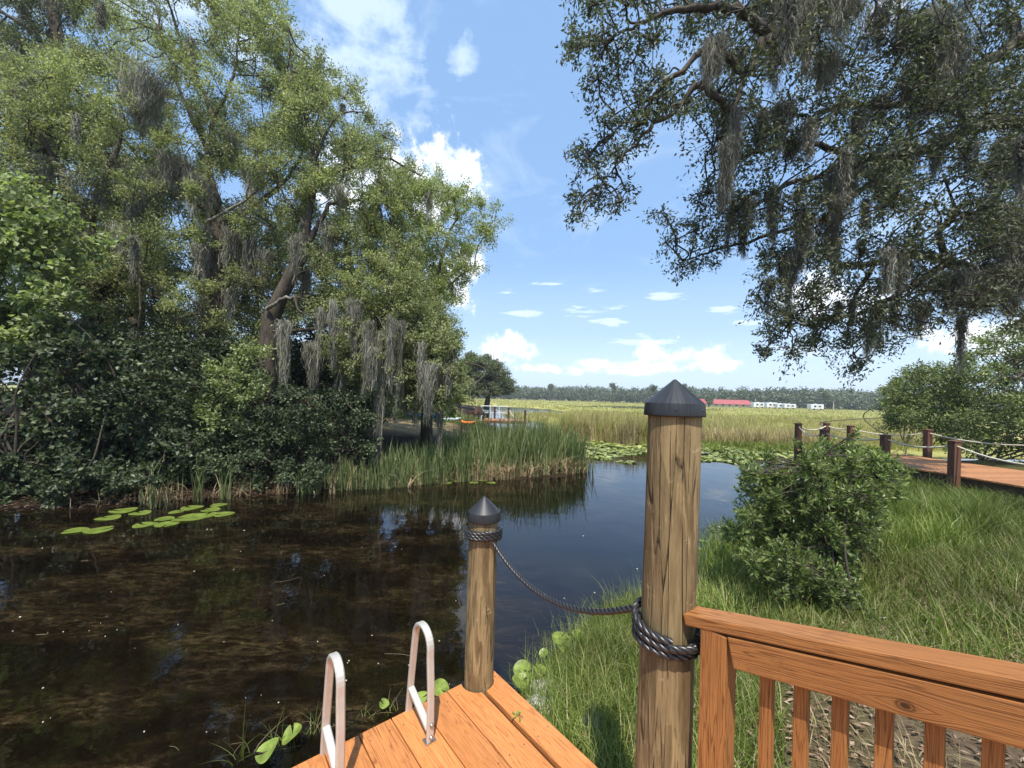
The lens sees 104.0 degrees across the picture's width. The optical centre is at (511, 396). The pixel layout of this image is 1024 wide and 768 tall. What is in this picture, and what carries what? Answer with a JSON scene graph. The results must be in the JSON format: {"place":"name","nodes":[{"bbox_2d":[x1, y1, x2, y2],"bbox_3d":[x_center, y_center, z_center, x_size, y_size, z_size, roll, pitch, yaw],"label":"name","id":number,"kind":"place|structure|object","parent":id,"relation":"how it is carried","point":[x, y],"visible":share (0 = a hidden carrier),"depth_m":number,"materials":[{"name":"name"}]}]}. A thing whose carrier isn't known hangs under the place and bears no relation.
{"place":"outdoors","nodes":[
{"label":"outdoors","id":0,"kind":"place"},
{"bbox_2d":[481,405,507,420],"bbox_3d":[-1.425,1.457,33.000,2.261,1.343,0.070,2,0,0],"label":"pipe railing","id":1,"kind":"object","parent":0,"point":[491,412],"visible":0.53,"depth_m":32.98,"materials":[{"name":"metal"}]},
{"bbox_2d":[0,393,1023,767],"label":"water","id":2,"kind":"structure","parent":0,"point":[176,641],"depth_m":4.55,"materials":[{"name":"liquid"}]},
{"bbox_2d":[61,527,89,533],"bbox_3d":[-7.168,2.202,6.558,0.325,0.011,0.323,2,0,0],"label":"lily pad","id":3,"kind":"object","parent":2,"relation":"on","point":[77,529],"visible":1,"depth_m":6.58,"materials":[{"name":"plant"}]},
{"bbox_2d":[82,526,113,533],"bbox_3d":[-6.849,2.209,6.613,0.370,0.013,0.372,2,0,0],"label":"lily pad","id":4,"kind":"object","parent":2,"relation":"on","point":[94,530],"visible":1,"depth_m":6.60,"materials":[{"name":"plant"}]},
{"bbox_2d":[94,514,120,519],"bbox_3d":[-7.305,2.197,7.247,0.358,0.013,0.357,2,0,0],"label":"lily pad","id":5,"kind":"object","parent":2,"relation":"on","point":[112,517],"visible":1,"depth_m":7.26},
{"bbox_2d":[108,507,137,512],"bbox_3d":[-7.473,2.191,7.705,0.416,0.015,0.414,2,0,0],"label":"lily pad","id":6,"kind":"object","parent":2,"relation":"on","point":[126,510],"visible":1,"depth_m":7.70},
{"bbox_2d":[128,510,150,514],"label":"lily pad","id":7,"kind":"object","parent":2,"relation":"on","point":[144,512],"visible":1,"depth_m":7.54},
{"bbox_2d":[132,522,157,527],"bbox_3d":[-6.362,2.224,6.928,0.342,0.012,0.340,2,0,0],"label":"lily pad","id":8,"kind":"object","parent":2,"relation":"on","point":[137,525],"visible":1,"depth_m":6.94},
{"bbox_2d":[147,485,173,508],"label":"cattail clump","id":9,"kind":"object","parent":2,"relation":"in","point":[159,496],"visible":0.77,"depth_m":7.98,"materials":[{"name":"plant"}]},
{"bbox_2d":[154,516,174,520],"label":"lily pad","id":10,"kind":"object","parent":2,"relation":"on","point":[166,518],"visible":1,"depth_m":7.29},
{"bbox_2d":[154,521,179,526],"bbox_3d":[-6.036,2.233,6.994,0.344,0.012,0.346,2,0,0],"label":"lily pad","id":11,"kind":"object","parent":2,"relation":"on","point":[168,523],"visible":1,"depth_m":7.01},
{"bbox_2d":[171,513,205,520],"bbox_3d":[-5.928,2.232,7.357,0.501,0.018,0.503,2,0,0],"label":"lily pad","id":12,"kind":"object","parent":2,"relation":"on","point":[188,517],"visible":1,"depth_m":7.37,"materials":[{"name":"plant"}]},
{"bbox_2d":[180,505,203,510],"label":"lily pad","id":13,"kind":"object","parent":2,"relation":"on","point":[191,508],"visible":1,"depth_m":7.97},
{"bbox_2d":[192,512,217,517],"bbox_3d":[-5.798,2.237,7.537,0.388,0.014,0.390,2,0,0],"label":"lily pad","id":14,"kind":"object","parent":2,"relation":"on","point":[207,515],"visible":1,"depth_m":7.52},
{"bbox_2d":[201,507,219,511],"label":"lily pad","id":15,"kind":"object","parent":2,"relation":"on","point":[211,509],"visible":1,"depth_m":7.89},
{"bbox_2d":[210,503,226,506],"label":"lily pad","id":16,"kind":"object","parent":2,"relation":"on","point":[217,504],"visible":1,"depth_m":8.24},
{"bbox_2d":[38,560,409,752],"bbox_3d":[-3.451,2.307,4.384,5.277,0.004,2.002,2,0,27],"label":"drifting straw","id":17,"kind":"object","parent":2,"relation":"on","point":[243,742],"visible":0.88,"depth_m":2.71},
{"bbox_2d":[214,511,234,516],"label":"lily pad","id":18,"kind":"object","parent":2,"relation":"on","point":[226,513],"visible":1,"depth_m":7.65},
{"bbox_2d":[202,702,281,766],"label":"grass tuft","id":19,"kind":"object","parent":2,"relation":"on","point":[242,751],"visible":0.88,"depth_m":2.61,"materials":[{"name":"plant"}]},
{"bbox_2d":[255,737,278,764],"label":"pond leaf","id":20,"kind":"object","parent":2,"relation":"in","point":[265,756],"visible":1,"depth_m":2.56,"materials":[{"name":"green plant"}]},
{"bbox_2d":[261,704,285,749],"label":"grass tuft","id":21,"kind":"object","parent":2,"relation":"on","point":[276,734],"visible":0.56,"depth_m":2.71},
{"bbox_2d":[260,701,322,748],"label":"grass tuft","id":22,"kind":"object","parent":2,"relation":"on","point":[315,729],"visible":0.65,"depth_m":2.81,"materials":[{"name":"plant"}]},
{"bbox_2d":[282,723,301,750],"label":"pond leaf","id":23,"kind":"object","parent":2,"relation":"in","point":[288,734],"visible":0.88,"depth_m":2.66,"materials":[{"name":"green plant"}]},
{"bbox_2d":[12,528,637,732],"bbox_3d":[-2.724,2.325,4.874,9.535,0.006,4.197,2,0,0],"label":"floating debris","id":24,"kind":"object","parent":2,"relation":"on","point":[261,694],"visible":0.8,"depth_m":3.83,"materials":[{"name":"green plant"}]},
{"bbox_2d":[379,698,388,708],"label":"pond leaf","id":25,"kind":"object","parent":2,"relation":"in","point":[385,701],"visible":0.81,"depth_m":3.02,"materials":[{"name":"green plant"}]},
{"bbox_2d":[418,691,426,702],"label":"pond leaf","id":26,"kind":"object","parent":2,"relation":"in","point":[421,694],"visible":0.52,"depth_m":3.02,"materials":[{"name":"green plant"}]},
{"bbox_2d":[435,678,448,695],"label":"pond leaf","id":27,"kind":"object","parent":2,"relation":"on","point":[441,684],"visible":0.56,"depth_m":3.09,"materials":[{"name":"green plant"}]},
{"bbox_2d":[512,673,528,690],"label":"pond leaf","id":28,"kind":"object","parent":2,"relation":"in","point":[515,679],"visible":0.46,"depth_m":3.23,"materials":[{"name":"green plant"}]},
{"bbox_2d":[513,660,530,679],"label":"pond leaf","id":29,"kind":"object","parent":2,"relation":"on","point":[520,665],"visible":0.54,"depth_m":3.39,"materials":[{"name":"green plant"}]},
{"bbox_2d":[534,663,545,674],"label":"pond leaf","id":30,"kind":"object","parent":2,"relation":"in","point":[538,668],"visible":0.33,"depth_m":3.38,"materials":[{"name":"green plant"}]},
{"bbox_2d":[539,648,547,660],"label":"pond leaf","id":31,"kind":"object","parent":2,"relation":"in","point":[541,650],"visible":0.55,"depth_m":3.63,"materials":[{"name":"green plant"}]},
{"bbox_2d":[552,631,567,644],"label":"pond leaf","id":32,"kind":"object","parent":2,"relation":"in","point":[556,637],"visible":0.45,"depth_m":3.79,"materials":[{"name":"green plant"}]},
{"bbox_2d":[557,636,574,651],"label":"pond leaf","id":33,"kind":"object","parent":2,"relation":"in","point":[560,647],"visible":0.23,"depth_m":3.71,"materials":[{"name":"green plant"}]},
{"bbox_2d":[584,439,807,464],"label":"lily field","id":34,"kind":"structure","parent":2,"relation":"on","point":[623,449],"depth_m":18.11,"materials":[{"name":"plant"}]},
{"bbox_2d":[0,384,1023,767],"bbox_3d":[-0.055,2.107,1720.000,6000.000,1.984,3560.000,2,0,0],"label":"ground","id":35,"kind":"structure","parent":0,"point":[402,432],"depth_m":4.28,"materials":[{"name":"plant"}]},
{"bbox_2d":[0,0,114,413],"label":"live oak","id":36,"kind":"object","parent":35,"relation":"on","point":[53,16],"visible":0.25,"depth_m":16.70,"materials":[{"name":"green plant"}]},
{"bbox_2d":[0,165,133,467],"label":"vine thicket","id":37,"kind":"object","parent":35,"relation":"on","point":[24,232],"visible":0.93,"depth_m":8.87,"materials":[{"name":"green plant"}]},
{"bbox_2d":[0,318,161,502],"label":"shrub","id":38,"kind":"object","parent":35,"relation":"on","point":[55,455],"visible":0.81,"depth_m":8.38,"materials":[{"name":"green plant"}]},
{"bbox_2d":[0,451,167,508],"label":"shrub","id":39,"kind":"object","parent":35,"relation":"on","point":[122,480],"visible":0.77,"depth_m":7.89,"materials":[{"name":"green plant"}]},
{"bbox_2d":[0,32,196,399],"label":"live oak","id":40,"kind":"object","parent":35,"relation":"on","point":[19,100],"visible":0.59,"depth_m":11.50,"materials":[{"name":"green plant"}]},
{"bbox_2d":[18,389,221,487],"bbox_3d":[-9.303,1.160,9.482,4.797,2.702,2.509,2,0,0],"label":"shrub","id":41,"kind":"object","parent":35,"relation":"on","point":[176,446],"visible":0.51,"depth_m":8.97,"materials":[{"name":"green plant"}]},
{"bbox_2d":[0,82,257,405],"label":"live oak","id":42,"kind":"object","parent":35,"relation":"on","point":[180,266],"visible":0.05,"depth_m":19.99,"materials":[{"name":"green plant"}]},
{"bbox_2d":[55,313,234,461],"bbox_3d":[-9.506,0.012,10.355,5.044,3.939,3.239,2,0,0],"label":"shrub","id":43,"kind":"object","parent":35,"relation":"on","point":[171,387],"visible":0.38,"depth_m":9.86,"materials":[{"name":"green plant"}]},
{"bbox_2d":[126,459,164,505],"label":"cattail clump","id":44,"kind":"object","parent":35,"relation":"on","point":[152,492],"visible":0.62,"depth_m":8.15,"materials":[{"name":"plant"}]},
{"bbox_2d":[23,312,306,447],"bbox_3d":[-11.349,0.033,13.004,10.535,5.785,4.760,2,0,0],"label":"shrub","id":45,"kind":"object","parent":35,"relation":"on","point":[220,345],"visible":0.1,"depth_m":12.42,"materials":[{"name":"green plant"}]},
{"bbox_2d":[160,463,182,492],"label":"cattail clump","id":46,"kind":"object","parent":35,"relation":"on","point":[175,483],"visible":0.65,"depth_m":8.90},
{"bbox_2d":[11,0,342,412],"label":"live oak","id":47,"kind":"object","parent":35,"relation":"on","point":[221,259],"visible":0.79,"depth_m":13.01,"materials":[{"name":"green plant"}]},
{"bbox_2d":[126,409,236,455],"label":"shrub","id":48,"kind":"object","parent":35,"relation":"on","point":[191,435],"visible":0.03,"depth_m":10.96,"materials":[{"name":"green plant"}]},
{"bbox_2d":[0,459,374,510],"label":"leaf litter","id":49,"kind":"object","parent":35,"relation":"on","point":[89,503],"visible":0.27,"depth_m":8.59,"materials":[{"name":"plant"}]},
{"bbox_2d":[185,455,205,501],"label":"cattail clump","id":50,"kind":"object","parent":35,"relation":"on","point":[195,491],"visible":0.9,"depth_m":8.45,"materials":[{"name":"plant"}]},
{"bbox_2d":[168,339,278,467],"bbox_3d":[-7.515,0.262,10.478,3.031,3.497,2.073,2,0,42],"label":"shrub","id":51,"kind":"object","parent":35,"relation":"on","point":[203,411],"visible":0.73,"depth_m":10.07,"materials":[{"name":"green plant"}]},
{"bbox_2d":[216,463,247,499],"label":"cattail clump","id":52,"kind":"object","parent":35,"relation":"on","point":[228,488],"visible":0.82,"depth_m":8.71,"materials":[{"name":"plant"}]},
{"bbox_2d":[152,403,329,485],"bbox_3d":[-7.306,1.422,10.582,5.468,2.566,3.228,2,0,0],"label":"shrub","id":53,"kind":"object","parent":35,"relation":"on","point":[234,441],"visible":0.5,"depth_m":9.76,"materials":[{"name":"green plant"}]},
{"bbox_2d":[69,468,423,509],"bbox_3d":[-5.404,2.009,9.479,7.275,0.741,1.349,2,0,-27],"label":"bank grass fringe","id":54,"kind":"object","parent":35,"relation":"on","point":[240,492],"visible":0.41,"depth_m":8.83,"materials":[{"name":"plant"}]},
{"bbox_2d":[164,444,336,491],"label":"shrub","id":55,"kind":"object","parent":35,"relation":"on","point":[313,462],"visible":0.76,"depth_m":9.19,"materials":[{"name":"green plant"}]},
{"bbox_2d":[226,381,335,480],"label":"shrub","id":56,"kind":"object","parent":35,"relation":"on","point":[294,393],"visible":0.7,"depth_m":9.69,"materials":[{"name":"green plant"}]},
{"bbox_2d":[226,323,394,454],"bbox_3d":[-8.813,-0.516,17.844,10.966,6.106,7.030,2,0,39],"label":"shrub","id":57,"kind":"object","parent":35,"relation":"on","point":[299,372],"visible":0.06,"depth_m":17.20,"materials":[{"name":"green plant"}]},
{"bbox_2d":[195,116,448,418],"bbox_3d":[-11.016,-7.194,21.690,17.138,17.233,9.437,2,0,0],"label":"live oak","id":58,"kind":"object","parent":35,"relation":"on","point":[356,229],"visible":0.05,"depth_m":19.40,"materials":[{"name":"green plant"}]},
{"bbox_2d":[300,381,396,467],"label":"shrub","id":59,"kind":"object","parent":35,"relation":"on","point":[346,398],"visible":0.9,"depth_m":10.77,"materials":[{"name":"green plant"}]},
{"bbox_2d":[294,455,409,495],"bbox_3d":[-4.006,1.932,10.095,2.699,0.968,1.106,1,0,-25],"label":"cattail bed","id":60,"kind":"object","parent":35,"relation":"on","point":[343,478],"visible":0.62,"depth_m":9.96,"materials":[{"name":"plant"}]},
{"bbox_2d":[229,26,475,464],"bbox_3d":[-5.623,-5.085,12.976,9.442,14.384,5.884,2,0,0],"label":"live oak","id":61,"kind":"object","parent":35,"relation":"on","point":[356,329],"visible":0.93,"depth_m":11.97,"materials":[{"name":"green plant"}]},
{"bbox_2d":[375,383,421,422],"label":"shrub","id":62,"kind":"object","parent":35,"relation":"on","point":[400,412],"visible":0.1,"depth_m":25.39,"materials":[{"name":"green plant"}]},
{"bbox_2d":[329,162,518,442],"bbox_3d":[-3.160,-3.778,14.021,6.715,11.440,6.772,2,0,0],"label":"live oak","id":63,"kind":"object","parent":35,"relation":"on","point":[431,192],"visible":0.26,"depth_m":13.61,"materials":[{"name":"green plant"}]},
{"bbox_2d":[383,407,483,426],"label":"yard grass","id":64,"kind":"structure","parent":35,"relation":"on","point":[465,416],"depth_m":32.06,"materials":[{"name":"plant"}]},
{"bbox_2d":[292,670,597,767],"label":"swim dock","id":65,"kind":"object","parent":35,"relation":"on","point":[476,730],"visible":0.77,"depth_m":2.26,"materials":[{"name":"brown wood"}]},
{"bbox_2d":[320,621,435,767],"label":"boat ladder","id":66,"kind":"object","parent":65,"relation":"attached to","point":[332,748],"visible":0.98,"depth_m":2.14,"materials":[{"name":"metal"}]},
{"bbox_2d":[464,496,499,702],"bbox_3d":[-0.221,1.838,2.735,0.231,2.313,0.226,2,0,0],"label":"piling","id":67,"kind":"object","parent":65,"relation":"on","point":[483,513],"visible":0.79,"depth_m":2.65,"materials":[{"name":"brown wood"}]},
{"bbox_2d":[464,525,700,661],"bbox_3d":[0.223,0.967,2.141,0.273,0.273,1.717,2,0,-35],"label":"dock rope","id":68,"kind":"object","parent":67,"relation":"attached to","point":[650,640],"visible":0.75,"depth_m":1.59,"materials":[{"name":"fabric"}]},
{"bbox_2d":[511,710,522,721],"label":"leaf sprig","id":69,"kind":"object","parent":65,"relation":"on","point":[518,712],"visible":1,"depth_m":2.44,"materials":[{"name":"green plant"}]},
{"bbox_2d":[684,606,1023,767],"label":"ramp railing","id":70,"kind":"object","parent":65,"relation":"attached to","point":[937,692],"visible":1,"depth_m":1.13,"materials":[{"name":"brown wood"}]},
{"bbox_2d":[310,444,595,494],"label":"dead reed stalks","id":71,"kind":"object","parent":35,"relation":"on","point":[491,475],"visible":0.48,"depth_m":11.51,"materials":[{"name":"plant"}]},
{"bbox_2d":[373,409,596,488],"bbox_3d":[-0.780,1.403,12.466,6.938,2.194,3.022,2,0,-30],"label":"cattail bed","id":72,"kind":"object","parent":35,"relation":"on","point":[529,442],"visible":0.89,"depth_m":11.86,"materials":[{"name":"plant"}]},
{"bbox_2d":[461,350,518,409],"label":"live oak","id":73,"kind":"object","parent":35,"relation":"on","point":[498,382],"visible":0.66,"depth_m":59.58,"materials":[{"name":"green plant"}]},
{"bbox_2d":[482,407,525,425],"bbox_3d":[-0.553,1.817,30.390,3.279,1.939,2.420,2,0,0],"label":"landing","id":74,"kind":"object","parent":35,"relation":"on","point":[493,421],"visible":0.53,"depth_m":29.41,"materials":[{"name":"wood"}]},
{"bbox_2d":[477,406,489,419],"bbox_3d":[-2.168,1.213,29.835,0.869,1.021,0.700,1,0,34],"label":"garden chair","id":75,"kind":"object","parent":74,"relation":"on","point":[479,409],"visible":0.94,"depth_m":29.87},
{"bbox_2d":[526,693,551,714],"bbox_3d":[0.207,2.348,3.005,0.277,0.158,0.279,2,0,-35],"label":"rock","id":76,"kind":"object","parent":35,"relation":"on","point":[534,698],"visible":0.15,"depth_m":2.99,"materials":[{"name":"stone"}]},
{"bbox_2d":[529,679,557,693],"bbox_3d":[0.263,2.363,3.204,0.235,0.131,0.226,1,0,41],"label":"rock","id":77,"kind":"object","parent":35,"relation":"on","point":[540,685],"visible":0.12,"depth_m":3.20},
{"bbox_2d":[561,434,599,471],"bbox_3d":[1.887,1.825,13.614,1.423,1.491,1.834,1,0,-38],"label":"cattail bed","id":78,"kind":"object","parent":35,"relation":"on","point":[589,466],"visible":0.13,"depth_m":13.27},
{"bbox_2d":[565,698,604,752],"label":"grass tuft","id":79,"kind":"object","parent":35,"relation":"on","point":[583,733],"visible":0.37,"depth_m":2.59,"materials":[{"name":"plant"}]},
{"bbox_2d":[556,407,647,444],"bbox_3d":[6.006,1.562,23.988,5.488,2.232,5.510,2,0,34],"label":"reed bank","id":80,"kind":"structure","parent":35,"relation":"on","point":[633,435],"depth_m":22.12,"materials":[{"name":"green plant"}]},
{"bbox_2d":[609,383,616,402],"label":"pine tree","id":81,"kind":"object","parent":35,"relation":"on","point":[613,386],"visible":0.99,"depth_m":204.73,"materials":[{"name":"plant"}]},
{"bbox_2d":[635,379,705,767],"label":"piling","id":82,"kind":"object","parent":35,"relation":"on","point":[675,410],"visible":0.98,"depth_m":1.50,"materials":[{"name":"brown wood"}]},
{"bbox_2d":[704,395,713,406],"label":"tree","id":83,"kind":"object","parent":35,"relation":"on","point":[709,400],"visible":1,"depth_m":164.17,"materials":[{"name":"plant"}]},
{"bbox_2d":[396,384,1023,412],"bbox_3d":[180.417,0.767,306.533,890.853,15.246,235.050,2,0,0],"label":"treeline","id":84,"kind":"object","parent":35,"relation":"on","point":[847,399],"visible":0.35,"depth_m":232.09,"materials":[{"name":"plant"}]},
{"bbox_2d":[452,399,982,422],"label":"marsh grass","id":85,"kind":"structure","parent":35,"relation":"on","point":[815,412],"depth_m":108.74,"materials":[{"name":"plant"}]},
{"bbox_2d":[697,511,743,581],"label":"shore weeds","id":86,"kind":"object","parent":35,"relation":"on","point":[717,537],"visible":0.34,"depth_m":6.14,"materials":[{"name":"green plant"}]},
{"bbox_2d":[700,399,750,407],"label":"long building","id":87,"kind":"structure","parent":35,"relation":"on","point":[732,403],"depth_m":178.00,"materials":[{"name":"red metal"}]},
{"bbox_2d":[501,409,950,451],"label":"marsh grass","id":88,"kind":"structure","parent":35,"relation":"on","point":[765,420],"depth_m":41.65,"materials":[{"name":"plant"}]},
{"bbox_2d":[750,402,763,407],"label":"trailer","id":89,"kind":"object","parent":35,"relation":"on","point":[756,404],"visible":0.88,"depth_m":172.00,"materials":[{"name":"white paint"}]},
{"bbox_2d":[764,402,774,407],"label":"trailer","id":90,"kind":"object","parent":35,"relation":"on","point":[769,405],"visible":0.81,"depth_m":170.00,"materials":[{"name":"white paint"}]},
{"bbox_2d":[518,518,1023,767],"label":"dry bank grass","id":91,"kind":"structure","parent":35,"relation":"on","point":[858,716],"depth_m":3.46,"materials":[{"name":"plant"}]},
{"bbox_2d":[702,423,844,446],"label":"reed bank","id":92,"kind":"structure","parent":35,"relation":"on","point":[717,434],"depth_m":21.81,"materials":[{"name":"green plant"}]},
{"bbox_2d":[701,438,866,454],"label":"green sedge","id":93,"kind":"object","parent":35,"relation":"on","point":[714,445],"visible":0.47,"depth_m":20.02,"materials":[{"name":"green plant"}]},
{"bbox_2d":[781,403,795,408],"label":"trailer","id":94,"kind":"object","parent":35,"relation":"on","point":[787,406],"visible":0.91,"depth_m":166.00,"materials":[{"name":"white paint"}]},
{"bbox_2d":[555,0,1023,391],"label":"live oak","id":95,"kind":"object","parent":35,"relation":"on","point":[937,39],"visible":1,"depth_m":7.19,"materials":[{"name":"green plant"}]},
{"bbox_2d":[709,423,917,623],"bbox_3d":[3.785,1.523,5.031,3.729,2.444,1.763,2,0,-40],"label":"wax myrtle","id":96,"kind":"object","parent":35,"relation":"on","point":[779,492],"visible":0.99,"depth_m":4.45,"materials":[{"name":"green plant"}]},
{"bbox_2d":[807,404,823,409],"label":"trailer","id":97,"kind":"object","parent":35,"relation":"on","point":[816,406],"visible":0.91,"depth_m":160.00,"materials":[{"name":"white paint"}]},
{"bbox_2d":[626,464,1023,663],"bbox_3d":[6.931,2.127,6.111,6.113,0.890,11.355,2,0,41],"label":"bank grass","id":98,"kind":"structure","parent":35,"relation":"on","point":[968,548],"depth_m":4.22,"materials":[{"name":"plant"}]},
{"bbox_2d":[817,387,835,409],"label":"tree","id":99,"kind":"object","parent":35,"relation":"on","point":[824,400],"visible":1,"depth_m":174.55,"materials":[{"name":"plant"}]},
{"bbox_2d":[693,545,1023,767],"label":"leaf litter","id":100,"kind":"object","parent":35,"relation":"on","point":[828,708],"visible":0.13,"depth_m":2.54,"materials":[{"name":"plant"}]},
{"bbox_2d":[851,546,884,587],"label":"grass tuft","id":101,"kind":"object","parent":35,"relation":"on","point":[864,575],"visible":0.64,"depth_m":4.62,"materials":[{"name":"plant"}]},
{"bbox_2d":[819,356,997,451],"bbox_3d":[18.596,0.751,19.143,5.266,4.418,14.934,1,0,29],"label":"willow bush","id":102,"kind":"object","parent":35,"relation":"on","point":[894,392],"visible":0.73,"depth_m":14.67,"materials":[{"name":"green plant"}]},
{"bbox_2d":[794,422,1023,497],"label":"boardwalk","id":103,"kind":"structure","parent":35,"relation":"on","point":[953,467],"depth_m":9.47,"materials":[{"name":"wood"}]},
{"bbox_2d":[799,427,1023,464],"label":"rope","id":104,"kind":"object","parent":103,"relation":"attached to","point":[926,447],"visible":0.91,"depth_m":9.28,"materials":[{"name":"fabric"}]},
{"bbox_2d":[802,426,1023,445],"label":"rope","id":105,"kind":"object","parent":103,"relation":"attached to","point":[922,433],"visible":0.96,"depth_m":12.07,"materials":[{"name":"fabric"}]},
{"bbox_2d":[897,578,970,642],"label":"grass tuft","id":106,"kind":"object","parent":35,"relation":"on","point":[940,621],"visible":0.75,"depth_m":3.42,"materials":[{"name":"plant"}]},
{"bbox_2d":[932,318,1023,463],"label":"willow bush","id":107,"kind":"object","parent":35,"relation":"on","point":[1004,378],"visible":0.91,"depth_m":13.22,"materials":[{"name":"green plant"}]},
{"bbox_2d":[0,0,1023,395],"label":"sky","id":108,"kind":"structure","parent":0,"point":[478,89],"materials":[{"name":"blue"}]},
{"bbox_2d":[508,570,819,767],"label":"bank grass","id":109,"kind":"structure","parent":0,"point":[630,657],"depth_m":2.90,"materials":[{"name":"plant"}]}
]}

